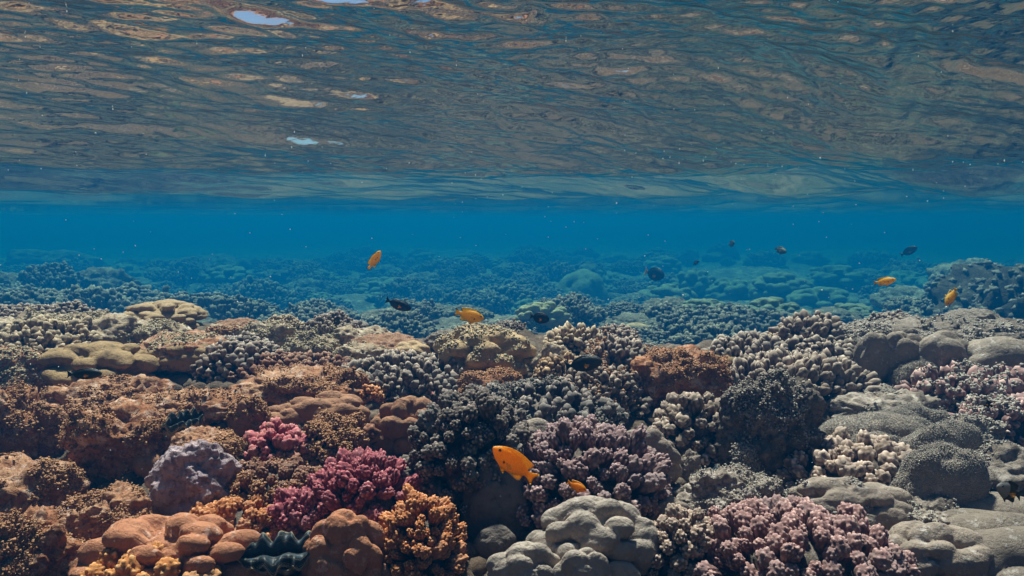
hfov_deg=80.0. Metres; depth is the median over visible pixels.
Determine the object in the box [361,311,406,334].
cauliflower coral
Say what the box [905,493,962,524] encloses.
encrusted rock
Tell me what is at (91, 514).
encrusted rock
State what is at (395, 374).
cauliflower coral
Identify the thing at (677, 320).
cauliflower coral
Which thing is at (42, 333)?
bushy coral
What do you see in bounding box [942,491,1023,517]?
ridged coral
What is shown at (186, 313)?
lobed coral
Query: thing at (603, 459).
cauliflower coral
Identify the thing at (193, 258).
bushy coral
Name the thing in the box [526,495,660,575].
lobed coral
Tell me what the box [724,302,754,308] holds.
bushy coral
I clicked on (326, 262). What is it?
bushy coral
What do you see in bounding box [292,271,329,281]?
bushy coral
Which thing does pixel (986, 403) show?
damselfish
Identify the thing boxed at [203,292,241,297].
bushy coral
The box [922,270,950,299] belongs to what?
bushy coral
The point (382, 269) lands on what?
reef rock
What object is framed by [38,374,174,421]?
encrusted rock
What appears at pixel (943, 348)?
lobed coral
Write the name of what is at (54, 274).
bushy coral
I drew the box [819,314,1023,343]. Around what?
encrusted rock
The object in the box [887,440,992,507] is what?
algae coated coral
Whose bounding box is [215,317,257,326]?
encrusted rock
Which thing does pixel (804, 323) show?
cauliflower coral
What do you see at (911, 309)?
bushy coral
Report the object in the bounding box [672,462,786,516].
encrusted rock
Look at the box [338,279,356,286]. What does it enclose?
lobed coral
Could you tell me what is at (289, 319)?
bushy coral
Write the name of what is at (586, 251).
bushy coral
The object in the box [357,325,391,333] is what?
encrusted rock
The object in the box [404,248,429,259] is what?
bushy coral
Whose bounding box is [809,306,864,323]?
reef rock
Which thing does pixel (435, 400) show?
cauliflower coral
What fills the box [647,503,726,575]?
cauliflower coral
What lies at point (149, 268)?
reef rock
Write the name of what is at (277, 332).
coral
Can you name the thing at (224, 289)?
bushy coral
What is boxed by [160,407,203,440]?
giant clam
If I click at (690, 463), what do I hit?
encrusted rock
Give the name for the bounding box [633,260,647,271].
bushy coral
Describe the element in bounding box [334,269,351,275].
bushy coral
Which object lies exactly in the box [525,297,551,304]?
bushy coral
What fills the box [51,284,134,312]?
cauliflower coral
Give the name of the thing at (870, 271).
reef rock
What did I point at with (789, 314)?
reef rock
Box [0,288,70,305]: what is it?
cauliflower coral
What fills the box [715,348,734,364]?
lobed coral
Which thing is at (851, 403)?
encrusted rock
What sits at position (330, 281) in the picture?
bushy coral
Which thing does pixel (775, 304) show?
lobed coral
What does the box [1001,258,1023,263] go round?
bushy coral
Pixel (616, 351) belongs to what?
cauliflower coral
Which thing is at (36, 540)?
encrusted rock
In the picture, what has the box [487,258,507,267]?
lobed coral
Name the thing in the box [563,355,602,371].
surgeonfish
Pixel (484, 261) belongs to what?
bushy coral
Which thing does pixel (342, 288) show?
bushy coral
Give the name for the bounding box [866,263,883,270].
bushy coral
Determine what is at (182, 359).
lobed coral
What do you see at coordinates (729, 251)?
bushy coral
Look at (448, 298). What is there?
bushy coral
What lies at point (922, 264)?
bushy coral
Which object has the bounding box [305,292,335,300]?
lobed coral
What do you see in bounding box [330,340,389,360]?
encrusted rock
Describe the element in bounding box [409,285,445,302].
bushy coral
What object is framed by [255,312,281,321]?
bushy coral
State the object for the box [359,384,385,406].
cauliflower coral
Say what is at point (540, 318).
surgeonfish
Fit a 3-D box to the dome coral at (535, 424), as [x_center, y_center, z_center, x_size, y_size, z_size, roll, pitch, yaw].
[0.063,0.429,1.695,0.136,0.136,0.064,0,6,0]
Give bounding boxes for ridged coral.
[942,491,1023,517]
[947,512,1023,575]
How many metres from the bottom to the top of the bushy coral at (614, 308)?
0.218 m
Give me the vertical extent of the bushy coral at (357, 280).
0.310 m
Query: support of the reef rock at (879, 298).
on the seabed
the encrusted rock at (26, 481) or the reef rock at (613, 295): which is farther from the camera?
the reef rock at (613, 295)
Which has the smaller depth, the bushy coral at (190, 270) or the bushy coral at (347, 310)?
the bushy coral at (347, 310)
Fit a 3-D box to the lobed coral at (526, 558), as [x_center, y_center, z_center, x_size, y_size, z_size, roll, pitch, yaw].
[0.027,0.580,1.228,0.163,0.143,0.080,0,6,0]
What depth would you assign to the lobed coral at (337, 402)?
1.80 m
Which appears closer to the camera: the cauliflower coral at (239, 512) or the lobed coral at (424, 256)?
the cauliflower coral at (239, 512)
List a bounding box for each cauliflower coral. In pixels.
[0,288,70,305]
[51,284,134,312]
[79,541,221,575]
[117,291,274,320]
[188,338,273,383]
[189,492,278,540]
[217,349,351,383]
[227,452,323,505]
[243,417,310,463]
[265,486,322,541]
[283,298,345,314]
[294,407,380,467]
[302,446,428,528]
[341,348,472,402]
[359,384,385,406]
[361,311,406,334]
[378,483,468,575]
[398,384,534,514]
[431,392,438,404]
[472,373,630,426]
[516,414,672,528]
[532,351,580,380]
[543,321,602,351]
[553,362,652,417]
[584,330,649,371]
[638,301,694,316]
[641,304,787,336]
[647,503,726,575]
[648,391,722,468]
[680,494,920,575]
[701,329,791,356]
[729,344,880,399]
[768,309,847,339]
[775,426,917,488]
[781,334,857,363]
[895,358,1023,411]
[948,391,1023,445]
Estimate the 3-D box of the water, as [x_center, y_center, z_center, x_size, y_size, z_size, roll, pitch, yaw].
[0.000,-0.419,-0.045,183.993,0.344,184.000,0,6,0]
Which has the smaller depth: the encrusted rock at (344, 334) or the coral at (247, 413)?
the coral at (247, 413)
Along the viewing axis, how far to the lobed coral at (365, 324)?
2.96 m
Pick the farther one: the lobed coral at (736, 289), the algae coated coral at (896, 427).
the lobed coral at (736, 289)
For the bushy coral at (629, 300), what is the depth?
14.54 m
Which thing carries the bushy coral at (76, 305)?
on the seabed
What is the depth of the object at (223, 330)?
2.45 m
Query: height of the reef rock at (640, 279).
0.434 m
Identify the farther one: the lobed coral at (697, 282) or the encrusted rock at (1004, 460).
the lobed coral at (697, 282)
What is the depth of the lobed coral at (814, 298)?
16.16 m
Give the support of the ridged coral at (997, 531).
on the seabed
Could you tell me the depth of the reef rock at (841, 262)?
34.44 m
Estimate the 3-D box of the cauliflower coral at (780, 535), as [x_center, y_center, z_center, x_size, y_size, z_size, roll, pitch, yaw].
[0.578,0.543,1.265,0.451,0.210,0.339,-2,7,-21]
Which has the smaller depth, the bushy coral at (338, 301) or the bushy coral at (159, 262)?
the bushy coral at (338, 301)
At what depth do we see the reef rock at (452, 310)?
8.94 m
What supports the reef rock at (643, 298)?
on the seabed
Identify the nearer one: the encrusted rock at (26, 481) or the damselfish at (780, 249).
the encrusted rock at (26, 481)
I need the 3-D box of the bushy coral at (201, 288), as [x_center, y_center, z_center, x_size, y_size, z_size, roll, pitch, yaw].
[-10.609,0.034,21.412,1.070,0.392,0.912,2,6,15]
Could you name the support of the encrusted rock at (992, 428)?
on the seabed
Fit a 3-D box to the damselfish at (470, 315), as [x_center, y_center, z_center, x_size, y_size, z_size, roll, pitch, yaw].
[-0.130,0.085,1.848,0.092,0.049,0.030,13,0,3]
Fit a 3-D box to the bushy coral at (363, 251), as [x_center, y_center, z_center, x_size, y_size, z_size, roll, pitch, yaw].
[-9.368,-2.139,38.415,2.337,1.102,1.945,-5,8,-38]
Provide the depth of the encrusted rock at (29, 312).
2.38 m
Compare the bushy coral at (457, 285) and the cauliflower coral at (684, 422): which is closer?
the cauliflower coral at (684, 422)
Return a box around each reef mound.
[0,249,105,266]
[905,259,1023,319]
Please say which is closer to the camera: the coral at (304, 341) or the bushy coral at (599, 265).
the coral at (304, 341)
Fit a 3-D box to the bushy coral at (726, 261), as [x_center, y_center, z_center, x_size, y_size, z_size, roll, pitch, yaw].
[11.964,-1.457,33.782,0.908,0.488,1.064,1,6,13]
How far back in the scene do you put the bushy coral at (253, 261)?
30.16 m
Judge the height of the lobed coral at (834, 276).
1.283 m
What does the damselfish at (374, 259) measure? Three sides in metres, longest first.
0.082 x 0.037 x 0.028 m
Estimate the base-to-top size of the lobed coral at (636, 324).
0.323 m
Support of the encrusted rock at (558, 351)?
on the seabed
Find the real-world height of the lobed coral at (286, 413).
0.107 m
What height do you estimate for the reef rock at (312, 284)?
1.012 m
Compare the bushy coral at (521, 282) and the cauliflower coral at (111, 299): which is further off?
the bushy coral at (521, 282)
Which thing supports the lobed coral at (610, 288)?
on the seabed
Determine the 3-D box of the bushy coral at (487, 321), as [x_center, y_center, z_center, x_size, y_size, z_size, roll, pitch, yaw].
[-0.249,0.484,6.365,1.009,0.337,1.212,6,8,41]
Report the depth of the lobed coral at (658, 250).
37.82 m
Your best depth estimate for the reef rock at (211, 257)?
30.03 m
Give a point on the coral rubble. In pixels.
(477, 563)
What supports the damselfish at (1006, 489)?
in the water
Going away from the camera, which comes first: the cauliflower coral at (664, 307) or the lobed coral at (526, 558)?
the lobed coral at (526, 558)
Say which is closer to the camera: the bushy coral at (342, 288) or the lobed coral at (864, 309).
the lobed coral at (864, 309)
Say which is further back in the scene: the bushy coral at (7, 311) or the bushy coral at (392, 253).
the bushy coral at (392, 253)
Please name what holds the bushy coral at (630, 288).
on the seabed
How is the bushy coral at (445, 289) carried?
on the seabed
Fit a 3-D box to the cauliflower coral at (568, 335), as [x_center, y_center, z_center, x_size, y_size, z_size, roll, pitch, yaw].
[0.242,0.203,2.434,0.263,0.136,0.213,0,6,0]
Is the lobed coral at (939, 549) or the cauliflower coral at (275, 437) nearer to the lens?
the lobed coral at (939, 549)
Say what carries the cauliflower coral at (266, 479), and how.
on the seabed
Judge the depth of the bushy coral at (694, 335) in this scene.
5.93 m
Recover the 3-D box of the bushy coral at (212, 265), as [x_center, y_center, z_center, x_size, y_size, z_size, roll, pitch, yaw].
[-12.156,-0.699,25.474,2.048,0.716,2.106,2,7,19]
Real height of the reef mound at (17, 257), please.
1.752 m
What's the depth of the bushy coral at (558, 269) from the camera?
23.77 m
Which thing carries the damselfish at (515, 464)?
in the water
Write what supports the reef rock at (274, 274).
on the seabed
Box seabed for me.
[0,235,1023,575]
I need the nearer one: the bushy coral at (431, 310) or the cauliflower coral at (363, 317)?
the cauliflower coral at (363, 317)
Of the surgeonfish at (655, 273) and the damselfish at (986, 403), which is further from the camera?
the surgeonfish at (655, 273)
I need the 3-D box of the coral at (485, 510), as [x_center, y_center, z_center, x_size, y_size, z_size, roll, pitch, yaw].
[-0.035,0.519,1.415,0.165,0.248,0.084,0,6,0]
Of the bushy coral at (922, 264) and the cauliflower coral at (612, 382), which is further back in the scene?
the bushy coral at (922, 264)
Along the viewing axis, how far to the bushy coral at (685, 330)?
6.69 m
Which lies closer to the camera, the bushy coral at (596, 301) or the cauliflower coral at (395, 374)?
the cauliflower coral at (395, 374)
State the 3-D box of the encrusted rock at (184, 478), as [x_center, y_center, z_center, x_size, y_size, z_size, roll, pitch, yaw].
[-0.758,0.470,1.459,0.239,0.228,0.129,0,6,0]
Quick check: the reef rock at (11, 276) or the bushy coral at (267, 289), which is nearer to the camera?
the reef rock at (11, 276)
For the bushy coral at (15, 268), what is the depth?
23.72 m
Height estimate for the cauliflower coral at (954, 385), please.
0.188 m
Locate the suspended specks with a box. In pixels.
[8,0,1022,544]
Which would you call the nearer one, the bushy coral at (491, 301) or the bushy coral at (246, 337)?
the bushy coral at (246, 337)
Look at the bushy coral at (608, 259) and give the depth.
36.18 m
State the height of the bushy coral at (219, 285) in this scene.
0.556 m
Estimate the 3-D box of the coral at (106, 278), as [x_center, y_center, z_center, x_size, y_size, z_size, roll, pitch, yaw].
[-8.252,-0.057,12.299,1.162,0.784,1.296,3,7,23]
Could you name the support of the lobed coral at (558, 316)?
on the seabed
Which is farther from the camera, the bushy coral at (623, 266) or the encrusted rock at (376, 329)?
the bushy coral at (623, 266)
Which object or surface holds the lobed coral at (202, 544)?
on the seabed
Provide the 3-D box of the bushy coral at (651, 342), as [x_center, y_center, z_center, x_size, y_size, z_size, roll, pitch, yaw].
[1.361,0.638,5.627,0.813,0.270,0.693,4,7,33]
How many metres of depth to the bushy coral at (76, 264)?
23.40 m
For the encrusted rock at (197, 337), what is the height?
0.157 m
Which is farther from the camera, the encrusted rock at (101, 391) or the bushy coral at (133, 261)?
the bushy coral at (133, 261)
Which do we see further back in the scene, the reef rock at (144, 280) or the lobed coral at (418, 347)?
the reef rock at (144, 280)
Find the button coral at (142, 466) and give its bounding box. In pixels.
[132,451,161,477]
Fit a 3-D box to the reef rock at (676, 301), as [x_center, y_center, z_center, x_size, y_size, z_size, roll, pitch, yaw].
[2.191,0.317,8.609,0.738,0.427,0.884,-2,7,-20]
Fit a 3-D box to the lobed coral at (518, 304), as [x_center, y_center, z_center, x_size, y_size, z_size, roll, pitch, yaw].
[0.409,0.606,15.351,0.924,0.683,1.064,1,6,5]
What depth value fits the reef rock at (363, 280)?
22.52 m
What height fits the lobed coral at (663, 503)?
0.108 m
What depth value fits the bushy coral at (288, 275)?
23.75 m
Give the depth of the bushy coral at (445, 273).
23.78 m
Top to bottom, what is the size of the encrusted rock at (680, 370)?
0.243 m
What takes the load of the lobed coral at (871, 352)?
on the seabed
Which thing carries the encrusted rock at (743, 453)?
on the seabed
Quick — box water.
[0,0,1023,219]
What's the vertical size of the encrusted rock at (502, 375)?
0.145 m
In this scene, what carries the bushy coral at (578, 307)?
on the seabed
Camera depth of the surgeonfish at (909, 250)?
7.98 m
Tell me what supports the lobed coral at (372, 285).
on the seabed
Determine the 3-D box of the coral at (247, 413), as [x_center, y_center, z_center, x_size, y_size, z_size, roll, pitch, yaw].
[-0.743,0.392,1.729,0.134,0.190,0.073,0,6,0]
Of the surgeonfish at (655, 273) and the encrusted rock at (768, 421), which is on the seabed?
the encrusted rock at (768, 421)
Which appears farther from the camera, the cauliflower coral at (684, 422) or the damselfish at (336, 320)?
the damselfish at (336, 320)
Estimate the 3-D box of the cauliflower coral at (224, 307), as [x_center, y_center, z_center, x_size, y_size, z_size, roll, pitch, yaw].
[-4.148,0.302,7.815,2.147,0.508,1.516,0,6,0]
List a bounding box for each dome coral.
[527,418,547,433]
[558,269,609,302]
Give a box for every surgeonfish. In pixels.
[67,368,101,378]
[385,297,410,310]
[530,312,548,323]
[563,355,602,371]
[644,267,663,280]
[900,246,917,255]
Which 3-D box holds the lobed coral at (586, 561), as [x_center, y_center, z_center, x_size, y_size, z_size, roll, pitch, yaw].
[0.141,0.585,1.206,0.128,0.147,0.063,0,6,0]
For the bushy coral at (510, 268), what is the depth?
25.33 m
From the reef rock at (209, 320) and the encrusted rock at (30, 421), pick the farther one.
the reef rock at (209, 320)
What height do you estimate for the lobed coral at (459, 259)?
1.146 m
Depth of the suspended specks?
1.92 m
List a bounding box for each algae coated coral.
[819,411,926,442]
[879,401,951,425]
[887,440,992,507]
[888,360,939,386]
[898,419,986,450]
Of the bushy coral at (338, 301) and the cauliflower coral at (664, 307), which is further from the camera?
the bushy coral at (338, 301)
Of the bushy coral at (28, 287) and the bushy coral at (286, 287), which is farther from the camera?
the bushy coral at (286, 287)
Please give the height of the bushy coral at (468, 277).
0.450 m
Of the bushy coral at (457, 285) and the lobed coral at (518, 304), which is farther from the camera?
the bushy coral at (457, 285)
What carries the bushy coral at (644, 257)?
on the seabed
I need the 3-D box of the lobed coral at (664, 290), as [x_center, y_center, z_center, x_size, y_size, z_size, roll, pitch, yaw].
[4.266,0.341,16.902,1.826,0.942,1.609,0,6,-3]
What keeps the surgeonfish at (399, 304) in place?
in the water
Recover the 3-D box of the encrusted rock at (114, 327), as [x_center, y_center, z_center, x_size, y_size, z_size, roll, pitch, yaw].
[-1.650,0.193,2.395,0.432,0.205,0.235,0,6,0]
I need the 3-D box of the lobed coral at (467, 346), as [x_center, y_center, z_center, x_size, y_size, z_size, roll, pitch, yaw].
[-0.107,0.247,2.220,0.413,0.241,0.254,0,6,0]
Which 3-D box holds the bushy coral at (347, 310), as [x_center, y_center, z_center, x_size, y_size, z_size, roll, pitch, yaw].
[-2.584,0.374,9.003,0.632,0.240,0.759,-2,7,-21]
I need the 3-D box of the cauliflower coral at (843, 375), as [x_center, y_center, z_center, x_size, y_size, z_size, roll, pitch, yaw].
[0.984,0.297,2.122,0.616,0.206,0.389,0,6,0]
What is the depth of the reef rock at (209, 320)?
7.04 m
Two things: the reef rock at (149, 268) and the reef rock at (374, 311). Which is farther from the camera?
the reef rock at (149, 268)
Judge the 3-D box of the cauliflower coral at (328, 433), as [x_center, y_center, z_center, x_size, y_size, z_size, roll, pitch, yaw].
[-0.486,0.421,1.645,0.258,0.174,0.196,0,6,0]
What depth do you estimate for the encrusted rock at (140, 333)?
2.39 m
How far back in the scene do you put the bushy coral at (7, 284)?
10.79 m
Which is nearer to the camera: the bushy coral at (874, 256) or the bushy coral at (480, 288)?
the bushy coral at (480, 288)
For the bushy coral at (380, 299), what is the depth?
17.28 m
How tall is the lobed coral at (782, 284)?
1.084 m
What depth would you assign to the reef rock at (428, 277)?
21.38 m
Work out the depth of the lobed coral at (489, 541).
1.33 m
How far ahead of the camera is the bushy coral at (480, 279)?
21.96 m
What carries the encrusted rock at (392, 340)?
on the seabed
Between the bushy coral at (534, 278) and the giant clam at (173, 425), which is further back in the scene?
the bushy coral at (534, 278)
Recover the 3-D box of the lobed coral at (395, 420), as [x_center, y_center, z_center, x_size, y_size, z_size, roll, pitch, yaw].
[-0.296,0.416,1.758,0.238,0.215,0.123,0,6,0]
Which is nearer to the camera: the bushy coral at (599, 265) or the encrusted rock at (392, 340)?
the encrusted rock at (392, 340)
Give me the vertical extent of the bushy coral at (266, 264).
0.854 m
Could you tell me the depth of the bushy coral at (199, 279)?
23.48 m
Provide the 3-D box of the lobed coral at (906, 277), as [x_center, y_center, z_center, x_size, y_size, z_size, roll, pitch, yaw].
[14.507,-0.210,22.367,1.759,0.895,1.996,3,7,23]
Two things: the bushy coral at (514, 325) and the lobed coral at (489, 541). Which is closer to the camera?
the lobed coral at (489, 541)
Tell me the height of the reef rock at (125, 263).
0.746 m
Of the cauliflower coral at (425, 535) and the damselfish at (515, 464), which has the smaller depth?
the damselfish at (515, 464)
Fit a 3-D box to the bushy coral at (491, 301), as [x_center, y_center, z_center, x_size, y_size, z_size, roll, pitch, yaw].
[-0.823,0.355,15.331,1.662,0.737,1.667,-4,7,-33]
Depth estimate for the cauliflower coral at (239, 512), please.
1.35 m
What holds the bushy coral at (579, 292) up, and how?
on the seabed
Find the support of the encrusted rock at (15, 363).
on the seabed
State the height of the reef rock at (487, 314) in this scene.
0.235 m
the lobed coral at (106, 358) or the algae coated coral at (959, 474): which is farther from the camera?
the lobed coral at (106, 358)
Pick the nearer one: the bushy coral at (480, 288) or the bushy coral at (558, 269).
the bushy coral at (480, 288)
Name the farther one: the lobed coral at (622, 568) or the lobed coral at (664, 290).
the lobed coral at (664, 290)
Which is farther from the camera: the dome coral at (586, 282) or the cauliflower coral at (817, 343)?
the dome coral at (586, 282)
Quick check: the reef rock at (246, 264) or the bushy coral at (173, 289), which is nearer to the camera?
the bushy coral at (173, 289)
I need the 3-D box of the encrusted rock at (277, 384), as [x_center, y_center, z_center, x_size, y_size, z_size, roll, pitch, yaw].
[-0.685,0.321,1.958,0.452,0.168,0.258,0,6,0]
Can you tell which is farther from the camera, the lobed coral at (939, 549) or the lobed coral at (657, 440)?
the lobed coral at (657, 440)
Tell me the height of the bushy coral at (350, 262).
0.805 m
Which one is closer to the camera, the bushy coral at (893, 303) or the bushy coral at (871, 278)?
the bushy coral at (893, 303)
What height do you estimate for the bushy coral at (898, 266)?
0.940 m
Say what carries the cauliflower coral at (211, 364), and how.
on the seabed
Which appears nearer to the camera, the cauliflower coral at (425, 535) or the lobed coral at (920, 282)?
the cauliflower coral at (425, 535)
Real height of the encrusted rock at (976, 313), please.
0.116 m
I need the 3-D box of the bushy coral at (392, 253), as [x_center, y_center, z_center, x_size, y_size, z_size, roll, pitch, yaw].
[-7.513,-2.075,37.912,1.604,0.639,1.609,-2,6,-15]
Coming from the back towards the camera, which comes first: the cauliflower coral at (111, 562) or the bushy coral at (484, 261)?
the bushy coral at (484, 261)
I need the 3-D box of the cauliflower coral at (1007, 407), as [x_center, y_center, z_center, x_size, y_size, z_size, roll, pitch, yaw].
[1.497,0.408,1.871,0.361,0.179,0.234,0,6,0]
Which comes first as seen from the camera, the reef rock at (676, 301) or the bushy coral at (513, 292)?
the reef rock at (676, 301)
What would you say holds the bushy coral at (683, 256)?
on the seabed
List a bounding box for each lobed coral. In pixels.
[38,341,159,386]
[67,512,265,575]
[111,263,143,277]
[123,299,207,328]
[142,339,207,371]
[201,265,251,284]
[268,403,309,424]
[284,390,370,422]
[299,509,391,575]
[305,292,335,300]
[309,269,340,280]
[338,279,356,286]
[353,319,368,327]
[357,276,402,295]
[365,292,382,301]
[370,395,432,457]
[383,269,401,277]
[396,340,431,354]
[407,252,441,262]
[433,322,536,375]
[453,257,473,261]
[473,524,516,558]
[486,541,561,575]
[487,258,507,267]
[511,298,537,314]
[514,301,571,330]
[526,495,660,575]
[552,547,611,575]
[601,273,621,284]
[604,284,616,292]
[609,561,640,575]
[625,322,648,336]
[627,426,682,483]
[637,283,697,300]
[642,255,682,272]
[647,247,674,255]
[647,496,690,521]
[670,268,715,298]
[681,298,725,309]
[704,277,754,301]
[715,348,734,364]
[748,271,814,302]
[749,296,801,312]
[782,476,918,530]
[785,286,858,309]
[801,265,869,292]
[830,303,878,315]
[853,332,889,381]
[885,270,926,285]
[887,331,921,380]
[888,520,993,575]
[914,275,928,288]
[916,330,968,367]
[966,336,1023,375]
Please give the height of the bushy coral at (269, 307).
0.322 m
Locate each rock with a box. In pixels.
[0,272,17,287]
[0,306,63,329]
[0,343,50,392]
[0,380,67,459]
[0,451,90,514]
[0,505,89,575]
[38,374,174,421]
[54,396,180,485]
[55,310,147,345]
[55,478,159,541]
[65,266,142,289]
[109,262,137,266]
[127,318,192,343]
[131,385,251,426]
[135,277,155,285]
[138,329,228,371]
[141,267,165,273]
[144,439,241,515]
[164,425,246,458]
[197,252,236,262]
[197,317,217,322]
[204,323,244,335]
[211,257,252,269]
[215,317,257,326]
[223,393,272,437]
[229,361,370,405]
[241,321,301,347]
[253,269,282,280]
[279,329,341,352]
[282,278,328,291]
[311,323,368,345]
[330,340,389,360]
[346,331,421,352]
[355,277,371,288]
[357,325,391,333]
[360,306,423,319]
[369,264,402,274]
[380,302,390,308]
[404,271,443,283]
[424,329,453,349]
[425,303,450,318]
[444,304,475,316]
[456,365,522,396]
[460,307,494,319]
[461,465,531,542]
[490,263,513,273]
[531,342,570,368]
[582,263,603,276]
[598,312,670,330]
[608,292,622,299]
[611,292,650,304]
[630,344,733,409]
[636,276,648,282]
[643,296,684,308]
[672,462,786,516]
[680,449,701,482]
[701,252,725,260]
[713,365,826,476]
[725,314,767,332]
[729,441,763,472]
[775,310,812,316]
[790,250,831,266]
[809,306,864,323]
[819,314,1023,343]
[824,383,947,417]
[834,259,847,264]
[853,268,878,273]
[859,299,882,312]
[869,285,924,308]
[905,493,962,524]
[926,257,1001,279]
[939,308,1007,321]
[948,411,1010,445]
[975,438,1023,496]
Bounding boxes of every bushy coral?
[0,262,41,272]
[0,279,41,290]
[0,284,46,293]
[0,302,62,318]
[0,314,102,352]
[15,261,89,290]
[39,256,94,271]
[41,299,109,314]
[112,281,169,299]
[114,257,139,266]
[140,268,189,288]
[142,258,172,269]
[145,280,186,294]
[165,259,205,284]
[170,256,211,265]
[185,330,284,372]
[193,283,214,293]
[195,263,235,277]
[195,267,209,281]
[202,283,232,293]
[203,284,231,294]
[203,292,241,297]
[226,275,297,310]
[250,258,263,268]
[251,258,291,274]
[252,299,280,312]
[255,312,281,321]
[262,314,305,330]
[280,260,322,270]
[280,263,320,284]
[280,284,290,291]
[290,305,360,321]
[291,287,316,301]
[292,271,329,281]
[304,309,362,333]
[309,257,330,266]
[322,296,354,309]
[323,282,356,294]
[324,262,349,273]
[324,279,338,292]
[326,250,359,263]
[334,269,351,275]
[337,305,357,313]
[339,256,365,270]
[349,245,376,257]
[351,278,360,283]
[353,254,405,272]
[359,270,382,278]
[361,308,437,338]
[373,292,402,307]
[380,276,432,297]
[381,250,403,258]
[390,270,413,277]
[402,297,443,320]
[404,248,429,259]
[407,282,452,294]
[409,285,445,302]
[421,257,459,272]
[434,268,462,278]
[437,317,534,333]
[438,288,474,304]
[444,280,470,291]
[448,259,486,278]
[453,288,510,314]
[462,273,505,287]
[463,274,476,280]
[470,255,492,268]
[475,285,486,290]
[483,282,539,308]
[495,262,539,277]
[495,318,525,333]
[497,278,532,290]
[507,249,545,266]
[509,270,549,286]
[514,243,537,253]
[521,320,547,331]
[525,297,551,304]
[529,246,553,260]
[535,282,557,288]
[536,285,563,298]
[537,260,583,281]
[551,291,607,328]
[562,291,588,298]
[571,246,600,257]
[575,259,606,276]
[588,295,606,306]
[596,323,643,342]
[600,256,617,263]
[605,301,645,315]
[609,260,641,272]
[610,277,638,288]
[613,298,639,303]
[615,283,644,294]
[630,325,675,343]
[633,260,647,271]
[635,251,671,261]
[641,273,678,288]
[642,341,659,344]
[645,272,670,281]
[667,322,744,344]
[672,251,699,264]
[678,320,720,334]
[706,242,740,258]
[719,257,736,265]
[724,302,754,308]
[742,249,787,266]
[764,331,782,340]
[847,248,897,269]
[857,283,918,299]
[860,273,882,286]
[863,309,917,321]
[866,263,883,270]
[877,261,926,276]
[878,257,931,272]
[881,295,935,312]
[882,305,922,314]
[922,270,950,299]
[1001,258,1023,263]
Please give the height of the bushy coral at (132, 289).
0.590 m
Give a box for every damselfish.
[333,316,339,326]
[366,251,380,269]
[454,307,483,323]
[493,446,538,484]
[566,479,586,492]
[774,246,786,254]
[873,277,895,285]
[945,287,958,305]
[980,400,993,407]
[996,480,1022,502]
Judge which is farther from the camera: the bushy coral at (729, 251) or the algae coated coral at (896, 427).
the bushy coral at (729, 251)
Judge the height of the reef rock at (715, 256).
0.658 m
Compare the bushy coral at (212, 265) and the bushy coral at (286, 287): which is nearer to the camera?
the bushy coral at (286, 287)
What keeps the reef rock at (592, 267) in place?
on the seabed
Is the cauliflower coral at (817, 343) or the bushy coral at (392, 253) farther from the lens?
the bushy coral at (392, 253)
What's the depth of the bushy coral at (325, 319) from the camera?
2.59 m
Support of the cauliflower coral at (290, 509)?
on the seabed
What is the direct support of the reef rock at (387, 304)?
on the seabed
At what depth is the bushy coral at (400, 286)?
18.68 m
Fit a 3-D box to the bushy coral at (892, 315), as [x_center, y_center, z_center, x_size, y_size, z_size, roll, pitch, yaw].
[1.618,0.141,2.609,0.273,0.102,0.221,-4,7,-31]
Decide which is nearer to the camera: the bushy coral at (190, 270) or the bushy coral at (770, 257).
the bushy coral at (190, 270)
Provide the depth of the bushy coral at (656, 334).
6.15 m
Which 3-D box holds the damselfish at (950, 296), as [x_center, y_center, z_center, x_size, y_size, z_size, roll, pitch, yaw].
[1.351,0.026,1.879,0.031,0.068,0.023,33,-8,14]
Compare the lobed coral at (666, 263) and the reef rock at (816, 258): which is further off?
the reef rock at (816, 258)
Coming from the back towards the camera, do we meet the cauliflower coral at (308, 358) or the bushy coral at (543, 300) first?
the bushy coral at (543, 300)
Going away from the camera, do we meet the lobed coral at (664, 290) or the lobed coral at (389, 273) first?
the lobed coral at (664, 290)
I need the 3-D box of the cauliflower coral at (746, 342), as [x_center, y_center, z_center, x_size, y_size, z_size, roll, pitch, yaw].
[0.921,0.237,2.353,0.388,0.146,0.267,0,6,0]
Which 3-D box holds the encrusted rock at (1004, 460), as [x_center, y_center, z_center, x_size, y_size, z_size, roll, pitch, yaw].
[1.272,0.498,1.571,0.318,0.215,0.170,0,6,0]
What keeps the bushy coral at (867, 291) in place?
on the seabed
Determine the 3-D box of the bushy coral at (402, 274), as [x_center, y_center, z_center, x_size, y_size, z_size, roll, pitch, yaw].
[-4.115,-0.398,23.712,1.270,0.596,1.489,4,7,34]
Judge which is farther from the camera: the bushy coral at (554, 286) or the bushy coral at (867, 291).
the bushy coral at (554, 286)
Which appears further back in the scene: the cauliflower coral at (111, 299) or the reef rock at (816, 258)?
the reef rock at (816, 258)
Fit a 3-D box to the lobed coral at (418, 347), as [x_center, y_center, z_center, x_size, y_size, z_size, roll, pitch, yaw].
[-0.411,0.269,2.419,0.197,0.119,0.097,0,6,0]
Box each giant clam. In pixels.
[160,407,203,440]
[238,531,310,575]
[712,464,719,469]
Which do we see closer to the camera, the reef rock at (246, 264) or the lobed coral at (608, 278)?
the lobed coral at (608, 278)
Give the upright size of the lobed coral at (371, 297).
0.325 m
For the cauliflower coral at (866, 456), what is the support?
on the seabed
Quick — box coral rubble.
[33,319,1023,575]
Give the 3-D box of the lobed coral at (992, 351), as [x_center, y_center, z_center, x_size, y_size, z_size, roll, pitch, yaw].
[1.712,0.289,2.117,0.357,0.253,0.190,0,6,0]

